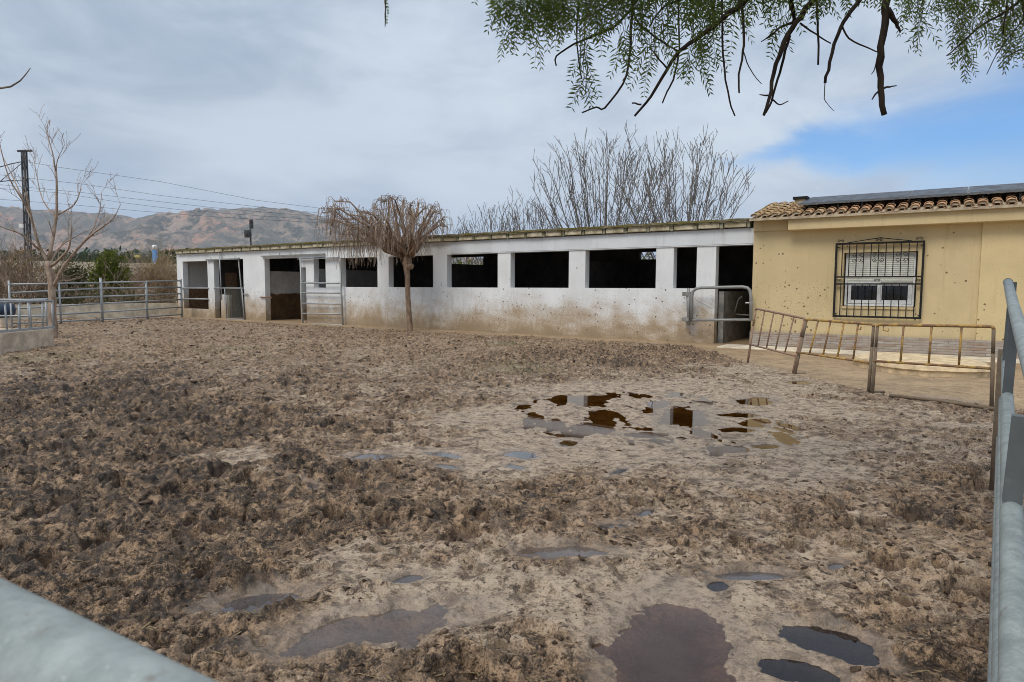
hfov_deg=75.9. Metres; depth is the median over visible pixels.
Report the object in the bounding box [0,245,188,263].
orchard
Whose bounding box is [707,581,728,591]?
puddle
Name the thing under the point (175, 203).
overhead wire
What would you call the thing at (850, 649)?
puddle
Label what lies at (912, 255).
window
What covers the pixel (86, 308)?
boundary wall
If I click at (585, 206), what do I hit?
bare tree
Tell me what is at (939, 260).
farmhouse
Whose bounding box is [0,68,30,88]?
bare tree
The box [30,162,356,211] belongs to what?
overhead wire
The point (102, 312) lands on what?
cattle fence
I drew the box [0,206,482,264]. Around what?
hills
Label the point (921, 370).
round slab
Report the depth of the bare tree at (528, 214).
32.45 m
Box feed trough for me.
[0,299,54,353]
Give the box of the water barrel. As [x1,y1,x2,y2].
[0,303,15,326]
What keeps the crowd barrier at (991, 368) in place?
on the mud
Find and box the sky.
[0,0,1023,258]
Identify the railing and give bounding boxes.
[0,578,216,681]
[987,278,1023,681]
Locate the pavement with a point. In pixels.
(850, 352)
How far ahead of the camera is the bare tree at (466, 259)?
34.26 m
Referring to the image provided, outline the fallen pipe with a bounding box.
[889,394,993,410]
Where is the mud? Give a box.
[0,315,1023,681]
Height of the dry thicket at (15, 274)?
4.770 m
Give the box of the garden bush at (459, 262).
[452,258,481,264]
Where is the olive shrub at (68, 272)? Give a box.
[38,245,97,303]
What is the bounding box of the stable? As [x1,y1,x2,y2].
[171,218,753,342]
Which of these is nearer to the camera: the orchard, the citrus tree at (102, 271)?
the citrus tree at (102, 271)
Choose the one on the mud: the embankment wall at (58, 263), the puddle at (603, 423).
the puddle at (603, 423)
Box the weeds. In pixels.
[17,273,160,303]
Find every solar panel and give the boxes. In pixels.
[798,194,858,211]
[850,190,911,207]
[907,187,968,205]
[969,183,1023,199]
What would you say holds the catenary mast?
on the ground
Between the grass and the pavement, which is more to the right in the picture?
the pavement
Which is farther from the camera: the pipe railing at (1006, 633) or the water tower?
the water tower
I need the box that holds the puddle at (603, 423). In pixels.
[510,391,808,472]
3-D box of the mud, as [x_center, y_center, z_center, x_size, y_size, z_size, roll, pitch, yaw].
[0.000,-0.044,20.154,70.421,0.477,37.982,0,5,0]
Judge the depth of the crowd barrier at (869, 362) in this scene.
10.14 m
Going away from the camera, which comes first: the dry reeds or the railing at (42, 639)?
the railing at (42, 639)
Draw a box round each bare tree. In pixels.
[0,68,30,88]
[0,105,121,337]
[452,216,482,264]
[458,202,524,264]
[496,186,564,231]
[526,122,693,259]
[606,126,755,258]
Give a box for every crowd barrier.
[747,308,805,373]
[794,318,884,392]
[871,323,995,410]
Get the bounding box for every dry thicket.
[0,226,93,304]
[94,245,177,303]
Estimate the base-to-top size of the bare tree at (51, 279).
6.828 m
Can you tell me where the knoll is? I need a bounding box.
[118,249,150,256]
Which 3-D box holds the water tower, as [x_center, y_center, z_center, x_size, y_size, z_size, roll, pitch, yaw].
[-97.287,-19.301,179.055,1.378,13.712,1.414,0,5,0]
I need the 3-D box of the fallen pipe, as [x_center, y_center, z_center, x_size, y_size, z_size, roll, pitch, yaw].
[5.625,0.794,8.607,0.102,0.052,1.261,-3,6,-35]
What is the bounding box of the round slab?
[854,352,989,377]
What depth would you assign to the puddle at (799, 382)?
10.65 m
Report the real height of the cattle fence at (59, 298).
1.840 m
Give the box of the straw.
[2,321,989,681]
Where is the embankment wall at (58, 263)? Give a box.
[0,260,176,298]
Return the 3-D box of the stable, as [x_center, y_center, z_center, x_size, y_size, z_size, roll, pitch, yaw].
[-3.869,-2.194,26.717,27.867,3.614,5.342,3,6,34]
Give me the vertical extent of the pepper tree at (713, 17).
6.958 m
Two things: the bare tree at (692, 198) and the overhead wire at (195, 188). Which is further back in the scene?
the overhead wire at (195, 188)
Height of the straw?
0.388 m
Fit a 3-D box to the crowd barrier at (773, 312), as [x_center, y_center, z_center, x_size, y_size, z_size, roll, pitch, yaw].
[4.896,-0.007,12.308,0.501,1.184,1.862,0,5,0]
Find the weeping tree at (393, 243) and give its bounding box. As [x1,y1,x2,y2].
[314,193,453,331]
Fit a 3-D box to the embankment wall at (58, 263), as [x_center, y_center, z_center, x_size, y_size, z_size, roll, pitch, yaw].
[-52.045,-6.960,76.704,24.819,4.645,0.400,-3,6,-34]
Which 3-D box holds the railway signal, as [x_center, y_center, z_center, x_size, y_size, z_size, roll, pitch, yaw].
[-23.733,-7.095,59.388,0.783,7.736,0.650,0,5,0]
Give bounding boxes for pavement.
[717,344,1019,363]
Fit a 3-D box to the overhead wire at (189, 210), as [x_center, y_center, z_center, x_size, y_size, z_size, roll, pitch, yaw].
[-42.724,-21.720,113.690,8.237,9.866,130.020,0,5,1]
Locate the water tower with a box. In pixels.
[152,245,157,261]
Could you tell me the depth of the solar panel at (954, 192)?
14.83 m
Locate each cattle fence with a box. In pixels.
[8,281,99,323]
[99,278,182,321]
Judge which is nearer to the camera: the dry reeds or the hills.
the dry reeds
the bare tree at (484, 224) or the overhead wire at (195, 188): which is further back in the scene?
the overhead wire at (195, 188)
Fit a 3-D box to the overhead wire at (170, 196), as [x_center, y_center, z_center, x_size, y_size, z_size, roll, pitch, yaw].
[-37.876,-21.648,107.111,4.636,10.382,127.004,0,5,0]
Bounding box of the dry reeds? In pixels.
[117,224,199,302]
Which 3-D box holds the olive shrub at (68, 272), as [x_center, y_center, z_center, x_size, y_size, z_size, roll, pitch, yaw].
[-25.213,-3.651,37.859,3.852,4.002,3.583,2,5,19]
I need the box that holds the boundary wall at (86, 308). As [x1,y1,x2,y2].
[13,303,178,320]
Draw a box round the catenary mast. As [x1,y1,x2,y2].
[0,150,34,304]
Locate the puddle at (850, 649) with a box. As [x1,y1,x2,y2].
[778,625,879,666]
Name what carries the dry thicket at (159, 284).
on the mud
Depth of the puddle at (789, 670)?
2.62 m
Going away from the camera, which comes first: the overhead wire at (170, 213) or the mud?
the mud
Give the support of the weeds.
on the mud
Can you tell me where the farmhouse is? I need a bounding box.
[749,189,1023,358]
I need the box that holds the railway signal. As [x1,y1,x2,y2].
[244,219,252,244]
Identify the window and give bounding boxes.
[842,252,915,309]
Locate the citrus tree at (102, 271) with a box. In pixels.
[85,244,148,302]
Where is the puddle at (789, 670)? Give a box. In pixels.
[758,659,840,681]
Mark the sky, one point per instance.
(303, 103)
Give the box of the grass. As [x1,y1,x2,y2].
[10,341,561,372]
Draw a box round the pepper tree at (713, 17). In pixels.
[384,0,1023,116]
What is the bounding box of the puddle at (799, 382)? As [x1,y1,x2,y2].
[786,381,810,384]
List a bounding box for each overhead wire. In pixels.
[1,199,331,223]
[5,175,369,217]
[7,185,349,218]
[11,189,356,222]
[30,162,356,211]
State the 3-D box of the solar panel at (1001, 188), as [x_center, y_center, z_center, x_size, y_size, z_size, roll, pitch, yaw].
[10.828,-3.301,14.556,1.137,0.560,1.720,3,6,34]
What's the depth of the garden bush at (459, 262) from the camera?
32.90 m
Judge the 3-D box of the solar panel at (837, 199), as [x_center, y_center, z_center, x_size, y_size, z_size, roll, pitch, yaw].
[7.979,-3.469,16.490,1.137,0.560,1.720,3,6,34]
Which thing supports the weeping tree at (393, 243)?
on the ground

